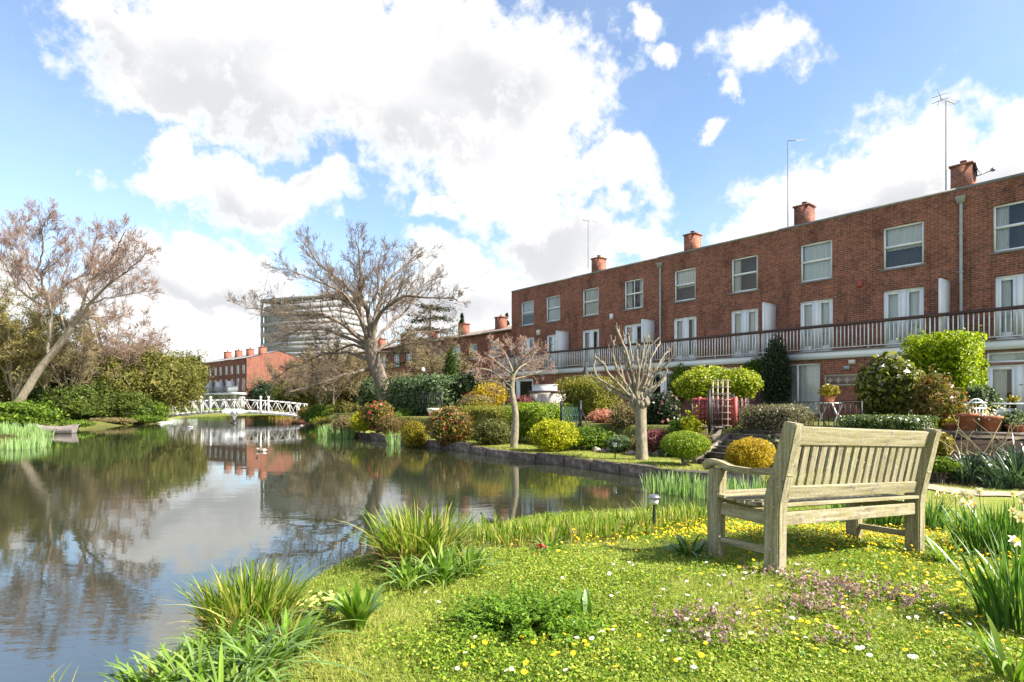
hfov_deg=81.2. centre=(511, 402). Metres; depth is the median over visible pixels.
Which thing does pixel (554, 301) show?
window
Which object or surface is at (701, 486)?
iris clump
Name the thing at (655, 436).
heather
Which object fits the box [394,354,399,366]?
window
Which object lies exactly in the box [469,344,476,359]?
window
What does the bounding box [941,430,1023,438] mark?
retaining wall
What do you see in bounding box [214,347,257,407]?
brick house
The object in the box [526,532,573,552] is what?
strap leaf plant
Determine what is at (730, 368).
window
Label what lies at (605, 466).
edging stone
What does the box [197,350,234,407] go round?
brick house
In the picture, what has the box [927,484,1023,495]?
path
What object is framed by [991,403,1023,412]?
garden table
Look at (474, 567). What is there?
strap leaf plant
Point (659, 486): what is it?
iris clump
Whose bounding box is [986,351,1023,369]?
window
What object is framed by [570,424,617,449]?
ground cover mound
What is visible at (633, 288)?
window
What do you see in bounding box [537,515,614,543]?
reed clump
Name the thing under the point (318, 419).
waterside shrub
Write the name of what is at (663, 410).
camellia bush
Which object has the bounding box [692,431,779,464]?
garden steps
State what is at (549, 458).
edging stone
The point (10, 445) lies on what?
reed bed clump
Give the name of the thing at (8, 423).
reed bed clump
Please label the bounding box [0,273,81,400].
bare tree
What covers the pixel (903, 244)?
window
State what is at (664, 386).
patio door
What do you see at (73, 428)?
rowing boat
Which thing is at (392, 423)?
clipped shrub
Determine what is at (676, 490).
iris clump
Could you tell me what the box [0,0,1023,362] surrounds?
sky
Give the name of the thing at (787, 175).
aerial
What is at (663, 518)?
reed clump
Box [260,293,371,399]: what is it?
office block
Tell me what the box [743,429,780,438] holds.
retaining wall
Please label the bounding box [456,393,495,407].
pale grass shrub
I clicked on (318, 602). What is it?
primrose
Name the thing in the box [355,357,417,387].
bare tree
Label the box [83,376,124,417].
rhododendron
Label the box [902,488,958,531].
daffodil clump
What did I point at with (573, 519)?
reed clump
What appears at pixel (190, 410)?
waterside shrub
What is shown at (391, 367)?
bare tree
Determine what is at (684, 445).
round bush
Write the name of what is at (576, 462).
edging stone
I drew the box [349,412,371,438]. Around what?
lime shrub
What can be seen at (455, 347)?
window
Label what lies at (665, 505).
reed clump
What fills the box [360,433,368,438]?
edging stone
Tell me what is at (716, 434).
retaining wall
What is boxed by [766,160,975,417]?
terraced house
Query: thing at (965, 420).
plant pot
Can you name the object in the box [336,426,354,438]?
iris clump
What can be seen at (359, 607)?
broad leaf plant
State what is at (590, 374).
window
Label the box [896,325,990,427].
bush
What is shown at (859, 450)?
bed plant
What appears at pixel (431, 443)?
edging stone
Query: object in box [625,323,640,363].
french door
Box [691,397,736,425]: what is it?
red fence
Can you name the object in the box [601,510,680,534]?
reed clump
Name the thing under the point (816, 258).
window
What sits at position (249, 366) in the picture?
brick house
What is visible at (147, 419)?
waterside shrub
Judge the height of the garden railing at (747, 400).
0.940 m
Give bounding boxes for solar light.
[612,442,617,458]
[648,494,660,524]
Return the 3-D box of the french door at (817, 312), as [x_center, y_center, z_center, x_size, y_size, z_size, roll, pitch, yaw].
[12.351,-3.070,24.133,0.224,2.100,1.300,0,0,-39]
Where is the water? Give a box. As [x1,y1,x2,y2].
[0,415,766,681]
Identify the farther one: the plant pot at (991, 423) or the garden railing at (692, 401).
the garden railing at (692, 401)
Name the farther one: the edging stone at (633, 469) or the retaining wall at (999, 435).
the edging stone at (633, 469)
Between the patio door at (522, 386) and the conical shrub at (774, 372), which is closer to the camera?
the conical shrub at (774, 372)
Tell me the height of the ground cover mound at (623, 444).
0.556 m
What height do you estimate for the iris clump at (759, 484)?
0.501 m
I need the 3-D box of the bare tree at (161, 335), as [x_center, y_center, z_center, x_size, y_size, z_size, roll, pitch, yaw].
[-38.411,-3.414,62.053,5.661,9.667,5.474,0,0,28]
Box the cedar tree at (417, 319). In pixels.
[382,304,457,375]
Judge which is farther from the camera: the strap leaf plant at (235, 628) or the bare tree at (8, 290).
the bare tree at (8, 290)
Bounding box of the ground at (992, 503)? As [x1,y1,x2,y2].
[0,403,1023,681]
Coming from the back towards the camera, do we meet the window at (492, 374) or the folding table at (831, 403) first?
the window at (492, 374)
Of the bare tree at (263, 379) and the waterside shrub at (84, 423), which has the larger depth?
the bare tree at (263, 379)
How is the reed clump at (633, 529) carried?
on the ground at (992, 503)
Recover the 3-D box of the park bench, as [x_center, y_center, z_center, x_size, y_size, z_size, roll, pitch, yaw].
[2.258,0.676,4.319,1.728,1.034,0.737,3,-2,-30]
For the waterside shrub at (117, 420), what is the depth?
41.13 m
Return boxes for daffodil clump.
[826,504,845,522]
[866,515,903,528]
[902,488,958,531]
[930,511,1023,635]
[933,487,1023,559]
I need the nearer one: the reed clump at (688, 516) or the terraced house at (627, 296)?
the reed clump at (688, 516)
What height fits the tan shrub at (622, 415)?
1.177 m
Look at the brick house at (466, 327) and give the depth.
57.44 m
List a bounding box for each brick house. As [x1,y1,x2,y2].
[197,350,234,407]
[204,348,257,407]
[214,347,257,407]
[225,345,301,408]
[347,338,389,381]
[364,341,406,373]
[387,332,444,376]
[416,321,476,373]
[447,315,509,379]
[481,326,511,404]
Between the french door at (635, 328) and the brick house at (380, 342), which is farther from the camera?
the brick house at (380, 342)
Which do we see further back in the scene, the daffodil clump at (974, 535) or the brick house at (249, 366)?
the brick house at (249, 366)
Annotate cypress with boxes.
[442,346,460,391]
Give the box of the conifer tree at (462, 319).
[458,313,464,323]
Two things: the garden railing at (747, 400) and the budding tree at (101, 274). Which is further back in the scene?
the budding tree at (101, 274)
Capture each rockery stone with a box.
[592,446,600,451]
[626,450,634,454]
[652,450,663,455]
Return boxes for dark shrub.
[449,375,463,406]
[452,367,488,407]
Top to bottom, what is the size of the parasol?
2.421 m
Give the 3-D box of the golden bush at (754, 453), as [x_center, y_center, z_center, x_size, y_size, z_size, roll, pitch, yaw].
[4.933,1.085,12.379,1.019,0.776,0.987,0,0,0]
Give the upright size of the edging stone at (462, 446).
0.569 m
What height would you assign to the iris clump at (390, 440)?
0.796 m
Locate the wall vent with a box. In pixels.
[848,360,855,363]
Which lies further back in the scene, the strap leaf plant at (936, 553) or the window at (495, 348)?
the window at (495, 348)
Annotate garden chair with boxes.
[965,398,986,419]
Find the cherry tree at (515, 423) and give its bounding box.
[466,333,554,447]
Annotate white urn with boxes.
[427,408,440,416]
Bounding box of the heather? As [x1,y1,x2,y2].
[647,428,667,452]
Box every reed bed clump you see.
[0,421,16,427]
[0,422,25,437]
[0,436,34,449]
[13,435,51,447]
[14,424,49,439]
[24,421,54,435]
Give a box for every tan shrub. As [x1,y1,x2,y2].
[331,414,355,435]
[607,400,647,430]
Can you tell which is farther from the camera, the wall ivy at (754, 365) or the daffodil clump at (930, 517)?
the wall ivy at (754, 365)
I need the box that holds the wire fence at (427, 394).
[422,390,442,415]
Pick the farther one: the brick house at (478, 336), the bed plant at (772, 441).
the brick house at (478, 336)
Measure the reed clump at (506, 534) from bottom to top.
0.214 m
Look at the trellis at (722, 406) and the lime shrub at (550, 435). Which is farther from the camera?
the lime shrub at (550, 435)
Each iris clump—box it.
[315,424,332,435]
[326,426,342,437]
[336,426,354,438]
[383,428,400,444]
[640,468,682,494]
[654,469,699,495]
[679,471,707,498]
[726,474,757,489]
[733,474,769,488]
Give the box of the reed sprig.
[48,661,77,681]
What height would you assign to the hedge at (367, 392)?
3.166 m
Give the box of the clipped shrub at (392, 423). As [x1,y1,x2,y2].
[376,414,404,435]
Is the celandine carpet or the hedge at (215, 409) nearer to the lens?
the celandine carpet
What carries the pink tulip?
on the ground at (992, 503)
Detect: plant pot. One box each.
[935,417,958,430]
[949,399,987,430]
[973,399,1009,431]
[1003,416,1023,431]
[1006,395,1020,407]
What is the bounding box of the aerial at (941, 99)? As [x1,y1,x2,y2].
[932,89,959,189]
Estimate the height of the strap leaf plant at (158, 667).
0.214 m
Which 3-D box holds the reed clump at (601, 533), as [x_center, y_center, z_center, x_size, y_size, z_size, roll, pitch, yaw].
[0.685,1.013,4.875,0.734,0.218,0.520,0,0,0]
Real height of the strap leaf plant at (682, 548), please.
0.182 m
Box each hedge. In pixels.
[191,408,246,411]
[242,378,280,410]
[264,378,327,417]
[318,387,363,411]
[353,376,377,407]
[377,370,471,415]
[458,405,511,424]
[498,400,573,441]
[550,373,625,420]
[733,401,818,437]
[832,412,942,430]
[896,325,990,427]
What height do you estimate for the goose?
0.318 m
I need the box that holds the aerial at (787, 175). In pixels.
[787,140,806,226]
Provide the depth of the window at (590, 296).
33.97 m
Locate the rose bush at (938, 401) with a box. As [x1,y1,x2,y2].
[922,384,970,429]
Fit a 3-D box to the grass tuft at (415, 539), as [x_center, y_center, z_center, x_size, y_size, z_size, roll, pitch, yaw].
[-0.598,0.853,3.886,0.998,0.448,1.116,0,0,41]
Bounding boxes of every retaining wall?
[671,425,725,440]
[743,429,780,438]
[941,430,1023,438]
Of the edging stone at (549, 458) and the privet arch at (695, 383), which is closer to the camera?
the edging stone at (549, 458)
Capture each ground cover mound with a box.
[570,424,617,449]
[604,435,631,452]
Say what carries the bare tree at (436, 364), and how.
on the ground at (992, 503)
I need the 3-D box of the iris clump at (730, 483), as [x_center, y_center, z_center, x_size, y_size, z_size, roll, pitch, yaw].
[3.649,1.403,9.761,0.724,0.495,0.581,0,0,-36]
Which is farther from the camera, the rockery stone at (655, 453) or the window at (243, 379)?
the window at (243, 379)
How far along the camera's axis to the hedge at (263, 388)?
78.88 m
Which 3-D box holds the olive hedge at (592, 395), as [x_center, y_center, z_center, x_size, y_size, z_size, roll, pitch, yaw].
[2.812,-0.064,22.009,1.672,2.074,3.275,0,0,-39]
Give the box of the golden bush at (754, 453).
[723,436,775,467]
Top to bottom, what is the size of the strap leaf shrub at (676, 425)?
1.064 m
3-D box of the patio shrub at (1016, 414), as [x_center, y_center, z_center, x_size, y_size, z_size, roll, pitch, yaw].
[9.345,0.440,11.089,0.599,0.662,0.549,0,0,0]
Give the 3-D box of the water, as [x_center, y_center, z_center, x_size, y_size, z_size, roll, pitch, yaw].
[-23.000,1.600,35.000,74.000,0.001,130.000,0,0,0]
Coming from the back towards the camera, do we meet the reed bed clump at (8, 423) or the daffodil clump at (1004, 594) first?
the reed bed clump at (8, 423)
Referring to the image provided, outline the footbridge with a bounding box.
[168,396,307,416]
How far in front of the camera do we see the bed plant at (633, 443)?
16.35 m
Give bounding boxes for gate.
[560,400,587,426]
[708,390,734,434]
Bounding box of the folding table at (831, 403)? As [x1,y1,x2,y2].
[814,402,843,426]
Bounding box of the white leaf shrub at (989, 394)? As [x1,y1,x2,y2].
[959,384,1006,430]
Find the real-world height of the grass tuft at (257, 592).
0.399 m
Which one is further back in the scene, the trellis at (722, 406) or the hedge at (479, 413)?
the hedge at (479, 413)
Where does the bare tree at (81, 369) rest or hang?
on the ground at (992, 503)
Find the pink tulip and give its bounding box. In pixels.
[536,542,546,552]
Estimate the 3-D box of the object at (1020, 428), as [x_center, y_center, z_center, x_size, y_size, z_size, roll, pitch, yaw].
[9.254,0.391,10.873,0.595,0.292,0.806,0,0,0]
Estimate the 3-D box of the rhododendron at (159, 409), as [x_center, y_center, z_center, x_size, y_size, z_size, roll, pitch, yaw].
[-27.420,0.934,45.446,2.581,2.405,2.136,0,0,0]
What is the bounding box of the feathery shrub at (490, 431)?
[469,416,521,444]
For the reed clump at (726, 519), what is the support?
on the ground at (992, 503)
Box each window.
[242,378,244,390]
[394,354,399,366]
[454,346,459,357]
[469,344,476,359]
[489,341,498,357]
[491,367,498,388]
[520,300,534,326]
[545,295,560,322]
[573,374,601,381]
[581,287,599,317]
[623,278,643,310]
[672,267,696,303]
[715,367,739,372]
[729,254,758,294]
[798,239,833,284]
[880,221,925,271]
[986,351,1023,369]
[990,200,1023,254]
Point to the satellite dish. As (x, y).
(980, 167)
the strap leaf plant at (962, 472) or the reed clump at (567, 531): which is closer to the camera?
the reed clump at (567, 531)
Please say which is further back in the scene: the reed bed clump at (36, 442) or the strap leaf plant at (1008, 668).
the reed bed clump at (36, 442)
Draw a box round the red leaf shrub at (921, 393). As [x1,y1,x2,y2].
[906,363,961,427]
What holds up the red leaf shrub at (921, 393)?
on the ground at (992, 503)
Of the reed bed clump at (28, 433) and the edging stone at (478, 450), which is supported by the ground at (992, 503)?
the edging stone at (478, 450)
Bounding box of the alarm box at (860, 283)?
[857,280,862,287]
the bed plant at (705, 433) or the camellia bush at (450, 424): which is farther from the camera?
the camellia bush at (450, 424)
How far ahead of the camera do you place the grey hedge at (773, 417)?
13.75 m
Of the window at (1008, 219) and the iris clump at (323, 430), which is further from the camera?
the iris clump at (323, 430)
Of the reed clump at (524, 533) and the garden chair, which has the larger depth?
the garden chair
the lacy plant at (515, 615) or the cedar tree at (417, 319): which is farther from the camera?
the cedar tree at (417, 319)
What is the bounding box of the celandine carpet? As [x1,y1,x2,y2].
[511,517,1019,577]
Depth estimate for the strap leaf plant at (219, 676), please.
2.12 m
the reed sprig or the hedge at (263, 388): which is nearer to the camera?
the reed sprig
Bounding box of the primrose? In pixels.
[277,589,382,623]
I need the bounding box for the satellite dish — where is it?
[975,159,995,175]
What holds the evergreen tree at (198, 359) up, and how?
on the ground at (992, 503)
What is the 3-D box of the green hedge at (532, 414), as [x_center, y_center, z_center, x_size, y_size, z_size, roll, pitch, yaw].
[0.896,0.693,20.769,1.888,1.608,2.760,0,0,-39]
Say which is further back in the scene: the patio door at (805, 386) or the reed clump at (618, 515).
the patio door at (805, 386)
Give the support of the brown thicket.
on the ground at (992, 503)
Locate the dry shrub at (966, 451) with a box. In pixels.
[926,410,1023,456]
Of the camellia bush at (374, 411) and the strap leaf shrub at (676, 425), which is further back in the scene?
the camellia bush at (374, 411)
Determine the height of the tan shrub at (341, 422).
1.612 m
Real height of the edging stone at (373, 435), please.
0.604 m
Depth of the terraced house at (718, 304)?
27.21 m
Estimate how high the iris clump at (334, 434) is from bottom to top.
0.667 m
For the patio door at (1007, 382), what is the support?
in the terraced house at (990, 256)
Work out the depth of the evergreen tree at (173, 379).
46.20 m
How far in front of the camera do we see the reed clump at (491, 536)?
4.54 m
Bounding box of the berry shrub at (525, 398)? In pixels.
[506,395,536,405]
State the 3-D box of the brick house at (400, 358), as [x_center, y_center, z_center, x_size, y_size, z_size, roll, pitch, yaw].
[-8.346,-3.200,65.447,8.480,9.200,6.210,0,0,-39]
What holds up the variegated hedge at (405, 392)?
on the ground at (992, 503)
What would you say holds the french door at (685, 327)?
in the terraced house at (718, 304)
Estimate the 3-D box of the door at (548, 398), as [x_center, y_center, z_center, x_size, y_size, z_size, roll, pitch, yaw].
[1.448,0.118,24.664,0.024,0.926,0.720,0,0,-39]
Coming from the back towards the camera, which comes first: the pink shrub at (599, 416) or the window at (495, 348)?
the window at (495, 348)
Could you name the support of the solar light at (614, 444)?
on the ground at (992, 503)
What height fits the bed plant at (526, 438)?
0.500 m
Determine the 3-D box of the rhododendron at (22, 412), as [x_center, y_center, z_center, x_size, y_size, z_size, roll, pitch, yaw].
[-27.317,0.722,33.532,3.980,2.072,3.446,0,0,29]
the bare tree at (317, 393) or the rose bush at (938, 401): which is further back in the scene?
the bare tree at (317, 393)
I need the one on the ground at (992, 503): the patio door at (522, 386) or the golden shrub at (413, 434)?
the golden shrub at (413, 434)
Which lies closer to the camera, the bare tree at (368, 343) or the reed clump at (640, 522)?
the reed clump at (640, 522)
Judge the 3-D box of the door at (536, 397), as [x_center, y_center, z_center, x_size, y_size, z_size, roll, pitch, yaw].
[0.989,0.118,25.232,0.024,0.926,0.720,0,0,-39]
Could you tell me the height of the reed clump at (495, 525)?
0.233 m
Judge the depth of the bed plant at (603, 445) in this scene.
17.30 m
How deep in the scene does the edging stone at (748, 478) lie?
11.59 m
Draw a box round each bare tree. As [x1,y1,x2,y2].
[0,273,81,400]
[0,274,27,385]
[10,298,118,390]
[53,293,168,380]
[118,325,172,352]
[223,220,470,409]
[245,358,303,388]
[285,339,368,404]
[287,339,355,403]
[323,351,397,409]
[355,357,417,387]
[399,323,479,378]
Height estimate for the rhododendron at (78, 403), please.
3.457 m
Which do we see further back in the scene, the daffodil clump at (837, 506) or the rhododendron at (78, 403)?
the rhododendron at (78, 403)
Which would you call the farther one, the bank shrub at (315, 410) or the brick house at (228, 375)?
the brick house at (228, 375)
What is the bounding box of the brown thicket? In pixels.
[0,361,36,403]
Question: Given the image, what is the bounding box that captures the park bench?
[702,421,941,575]
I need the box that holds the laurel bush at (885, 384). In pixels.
[851,350,926,415]
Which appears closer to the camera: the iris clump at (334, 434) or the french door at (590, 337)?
the iris clump at (334, 434)
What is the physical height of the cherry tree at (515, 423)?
3.681 m
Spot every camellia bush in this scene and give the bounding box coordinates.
[359,400,397,432]
[423,405,476,446]
[646,390,681,424]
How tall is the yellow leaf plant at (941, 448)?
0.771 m
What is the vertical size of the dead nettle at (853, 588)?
0.132 m
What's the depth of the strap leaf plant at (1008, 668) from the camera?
2.38 m
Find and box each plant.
[66,643,239,681]
[97,632,296,681]
[125,611,284,668]
[171,642,336,681]
[176,622,373,681]
[207,606,364,681]
[320,578,386,630]
[369,551,457,590]
[374,538,493,586]
[399,417,417,432]
[438,540,513,579]
[440,580,611,651]
[466,395,490,407]
[519,434,537,443]
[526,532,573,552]
[535,582,609,616]
[593,430,616,448]
[618,524,653,537]
[629,436,635,450]
[655,445,673,456]
[661,534,706,558]
[680,405,707,432]
[695,427,714,453]
[761,435,779,453]
[817,384,840,401]
[835,446,882,455]
[917,535,990,567]
[932,455,961,483]
[936,431,953,457]
[947,449,1002,482]
[955,612,1023,681]
[975,434,1023,488]
[976,473,1013,488]
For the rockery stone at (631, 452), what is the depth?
16.06 m
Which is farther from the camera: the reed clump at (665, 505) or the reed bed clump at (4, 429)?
the reed bed clump at (4, 429)
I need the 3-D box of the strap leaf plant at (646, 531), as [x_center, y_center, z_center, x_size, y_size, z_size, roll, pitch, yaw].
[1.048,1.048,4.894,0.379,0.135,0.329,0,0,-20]
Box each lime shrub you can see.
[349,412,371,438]
[525,417,581,451]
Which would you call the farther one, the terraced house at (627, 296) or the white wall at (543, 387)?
the terraced house at (627, 296)
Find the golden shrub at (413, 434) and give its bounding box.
[398,421,428,446]
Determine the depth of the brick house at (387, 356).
66.27 m
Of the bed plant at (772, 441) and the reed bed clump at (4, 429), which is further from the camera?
the reed bed clump at (4, 429)
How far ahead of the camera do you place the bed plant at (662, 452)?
15.26 m
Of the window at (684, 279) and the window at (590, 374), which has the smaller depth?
the window at (684, 279)
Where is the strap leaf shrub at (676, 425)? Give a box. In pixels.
[667,415,696,432]
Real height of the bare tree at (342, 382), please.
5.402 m
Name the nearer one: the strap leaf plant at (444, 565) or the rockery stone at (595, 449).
the strap leaf plant at (444, 565)
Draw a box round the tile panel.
[825,374,862,385]
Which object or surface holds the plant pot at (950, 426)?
on the retaining wall at (999, 435)
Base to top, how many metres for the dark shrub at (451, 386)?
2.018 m
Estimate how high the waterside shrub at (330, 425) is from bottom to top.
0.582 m
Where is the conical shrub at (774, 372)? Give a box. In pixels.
[758,330,794,406]
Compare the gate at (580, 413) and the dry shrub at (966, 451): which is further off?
the gate at (580, 413)
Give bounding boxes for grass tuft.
[154,552,329,638]
[169,592,336,644]
[335,496,510,570]
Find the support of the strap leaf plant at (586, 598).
on the ground at (992, 503)
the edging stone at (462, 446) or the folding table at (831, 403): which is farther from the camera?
the edging stone at (462, 446)
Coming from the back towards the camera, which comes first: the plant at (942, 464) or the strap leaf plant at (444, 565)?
the plant at (942, 464)
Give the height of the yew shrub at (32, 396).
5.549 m
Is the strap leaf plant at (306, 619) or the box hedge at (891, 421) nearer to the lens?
the strap leaf plant at (306, 619)
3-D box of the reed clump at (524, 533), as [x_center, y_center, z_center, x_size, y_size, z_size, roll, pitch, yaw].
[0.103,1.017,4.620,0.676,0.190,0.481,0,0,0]
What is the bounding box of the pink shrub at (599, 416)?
[585,408,612,422]
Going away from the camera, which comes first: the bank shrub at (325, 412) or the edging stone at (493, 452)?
the edging stone at (493, 452)
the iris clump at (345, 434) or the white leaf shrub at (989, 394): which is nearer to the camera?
the white leaf shrub at (989, 394)
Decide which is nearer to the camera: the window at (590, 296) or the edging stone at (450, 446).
the edging stone at (450, 446)
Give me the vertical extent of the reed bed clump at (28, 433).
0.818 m
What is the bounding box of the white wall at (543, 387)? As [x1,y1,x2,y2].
[532,384,556,390]
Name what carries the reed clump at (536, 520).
on the ground at (992, 503)
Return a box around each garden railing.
[691,400,718,425]
[730,396,748,426]
[749,401,862,427]
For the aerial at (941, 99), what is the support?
on the terraced house at (898, 258)
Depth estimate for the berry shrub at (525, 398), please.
25.08 m
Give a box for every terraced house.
[498,255,606,410]
[557,231,702,404]
[644,201,816,414]
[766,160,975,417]
[946,172,1023,415]
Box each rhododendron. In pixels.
[0,397,70,426]
[36,380,110,420]
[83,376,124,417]
[108,390,155,422]
[145,401,170,421]
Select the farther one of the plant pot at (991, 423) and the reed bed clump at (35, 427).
the reed bed clump at (35, 427)
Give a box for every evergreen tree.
[56,357,88,419]
[79,348,150,416]
[114,342,208,412]
[168,347,213,419]
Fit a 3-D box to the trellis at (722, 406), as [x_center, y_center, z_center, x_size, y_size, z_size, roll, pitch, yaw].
[5.280,0.115,15.063,0.038,1.375,0.520,0,0,-39]
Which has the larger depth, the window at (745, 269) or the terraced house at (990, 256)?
the window at (745, 269)
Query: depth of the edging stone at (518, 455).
16.51 m
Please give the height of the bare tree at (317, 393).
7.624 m
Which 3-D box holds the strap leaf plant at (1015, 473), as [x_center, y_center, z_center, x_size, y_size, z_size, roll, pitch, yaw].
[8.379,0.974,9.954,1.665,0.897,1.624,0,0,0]
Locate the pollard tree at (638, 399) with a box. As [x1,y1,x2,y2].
[591,322,673,459]
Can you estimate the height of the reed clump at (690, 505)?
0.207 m
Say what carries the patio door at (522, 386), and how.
in the terraced house at (545, 309)
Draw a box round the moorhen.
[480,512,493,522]
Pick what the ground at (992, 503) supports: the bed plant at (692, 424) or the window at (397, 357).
the bed plant at (692, 424)
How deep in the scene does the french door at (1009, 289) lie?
19.49 m
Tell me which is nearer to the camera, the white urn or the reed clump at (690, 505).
the reed clump at (690, 505)
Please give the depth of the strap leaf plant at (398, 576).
3.44 m
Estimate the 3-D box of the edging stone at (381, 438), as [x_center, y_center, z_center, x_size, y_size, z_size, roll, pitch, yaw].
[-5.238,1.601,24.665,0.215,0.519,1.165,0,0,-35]
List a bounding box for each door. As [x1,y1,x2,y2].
[503,378,532,406]
[521,337,533,370]
[530,394,540,402]
[541,394,552,405]
[547,334,555,368]
[583,329,598,365]
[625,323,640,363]
[649,370,677,402]
[674,316,695,360]
[731,308,757,356]
[783,363,819,413]
[800,298,832,351]
[884,286,923,346]
[986,364,1023,415]
[995,273,1023,339]
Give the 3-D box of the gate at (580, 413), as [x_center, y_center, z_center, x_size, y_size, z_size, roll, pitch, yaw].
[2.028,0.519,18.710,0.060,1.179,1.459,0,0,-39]
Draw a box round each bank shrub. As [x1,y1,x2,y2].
[297,405,310,422]
[302,403,327,420]
[315,418,334,429]
[321,404,343,416]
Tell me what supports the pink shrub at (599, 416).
on the ground at (992, 503)
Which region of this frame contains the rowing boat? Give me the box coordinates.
[27,424,78,432]
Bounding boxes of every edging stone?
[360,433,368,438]
[369,432,381,439]
[378,434,388,441]
[427,440,440,447]
[441,442,454,449]
[454,442,473,452]
[470,446,486,454]
[487,448,511,457]
[509,451,535,461]
[536,453,567,465]
[564,456,592,468]
[590,459,620,473]
[620,462,657,478]
[653,468,708,481]
[726,471,762,485]
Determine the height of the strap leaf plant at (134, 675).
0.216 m
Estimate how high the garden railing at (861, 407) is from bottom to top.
0.710 m
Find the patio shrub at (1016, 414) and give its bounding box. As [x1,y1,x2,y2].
[1001,408,1023,431]
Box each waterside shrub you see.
[53,419,96,428]
[83,417,138,423]
[124,414,167,424]
[170,409,215,412]
[309,416,320,423]
[311,416,325,423]
[324,398,361,416]
[325,421,333,430]
[396,408,416,416]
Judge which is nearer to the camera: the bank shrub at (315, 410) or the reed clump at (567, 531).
the reed clump at (567, 531)
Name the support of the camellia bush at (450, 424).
on the ground at (992, 503)
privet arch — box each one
[671,364,728,402]
[719,366,763,422]
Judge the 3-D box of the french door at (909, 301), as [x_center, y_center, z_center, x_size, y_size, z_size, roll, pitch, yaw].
[14.284,-3.070,21.735,0.224,2.100,1.300,0,0,-39]
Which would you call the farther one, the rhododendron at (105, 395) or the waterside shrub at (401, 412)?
the rhododendron at (105, 395)
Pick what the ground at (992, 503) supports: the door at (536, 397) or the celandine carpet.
the celandine carpet
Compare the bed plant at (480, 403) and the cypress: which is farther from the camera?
the cypress
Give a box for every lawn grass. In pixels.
[382,433,1009,503]
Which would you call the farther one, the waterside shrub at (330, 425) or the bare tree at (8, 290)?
the bare tree at (8, 290)
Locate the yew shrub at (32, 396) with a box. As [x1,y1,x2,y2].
[14,358,80,404]
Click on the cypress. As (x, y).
(452, 366)
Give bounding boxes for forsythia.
[466,377,509,405]
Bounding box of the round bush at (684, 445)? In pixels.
[659,430,711,465]
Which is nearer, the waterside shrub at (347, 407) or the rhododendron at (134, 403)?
the waterside shrub at (347, 407)
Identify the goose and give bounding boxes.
[256,443,266,450]
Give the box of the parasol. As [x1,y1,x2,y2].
[581,363,589,380]
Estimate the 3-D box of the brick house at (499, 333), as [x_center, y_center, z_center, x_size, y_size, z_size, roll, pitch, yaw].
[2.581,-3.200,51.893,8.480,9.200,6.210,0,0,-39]
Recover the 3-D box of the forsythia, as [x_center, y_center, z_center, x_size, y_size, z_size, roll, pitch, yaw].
[-1.052,-0.229,26.602,2.103,1.854,1.652,0,0,0]
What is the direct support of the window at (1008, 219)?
in the terraced house at (990, 256)
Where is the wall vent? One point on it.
(851, 361)
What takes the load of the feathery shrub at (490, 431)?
on the ground at (992, 503)
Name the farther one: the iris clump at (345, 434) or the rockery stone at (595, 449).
the iris clump at (345, 434)
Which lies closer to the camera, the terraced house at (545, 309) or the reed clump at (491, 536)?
the reed clump at (491, 536)
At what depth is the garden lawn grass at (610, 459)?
14.45 m
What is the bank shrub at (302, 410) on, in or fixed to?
on the ground at (992, 503)
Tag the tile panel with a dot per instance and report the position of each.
(843, 380)
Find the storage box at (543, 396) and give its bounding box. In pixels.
[528,390,565,408]
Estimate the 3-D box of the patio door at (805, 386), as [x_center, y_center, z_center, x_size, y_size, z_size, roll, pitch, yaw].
[11.394,-0.535,23.722,0.229,1.970,1.750,0,0,-39]
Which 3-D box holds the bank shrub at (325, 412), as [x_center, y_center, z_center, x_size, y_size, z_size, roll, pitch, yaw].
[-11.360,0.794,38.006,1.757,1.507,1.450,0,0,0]
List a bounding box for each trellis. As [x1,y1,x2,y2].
[712,380,730,428]
[737,398,745,421]
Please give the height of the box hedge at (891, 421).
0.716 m
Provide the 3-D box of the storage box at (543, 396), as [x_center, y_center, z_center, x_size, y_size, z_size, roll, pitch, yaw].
[1.540,0.083,25.207,0.900,1.156,1.600,0,0,-39]
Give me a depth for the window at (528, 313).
38.38 m
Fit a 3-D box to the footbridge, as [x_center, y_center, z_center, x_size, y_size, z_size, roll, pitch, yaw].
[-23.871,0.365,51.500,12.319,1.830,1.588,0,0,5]
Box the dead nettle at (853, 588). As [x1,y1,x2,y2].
[633,559,966,645]
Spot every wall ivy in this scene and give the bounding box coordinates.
[668,362,689,413]
[744,356,763,407]
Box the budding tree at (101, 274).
[0,196,164,401]
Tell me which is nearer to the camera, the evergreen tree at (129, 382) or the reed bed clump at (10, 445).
the reed bed clump at (10, 445)
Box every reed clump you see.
[450,521,523,547]
[455,510,531,538]
[466,521,545,547]
[484,520,565,546]
[490,511,572,530]
[507,515,590,544]
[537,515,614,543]
[538,509,613,531]
[555,511,636,541]
[578,518,659,538]
[591,502,664,525]
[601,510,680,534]
[621,506,699,530]
[630,497,707,516]
[643,506,706,528]
[665,503,732,524]
[672,498,707,512]
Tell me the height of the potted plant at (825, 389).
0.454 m

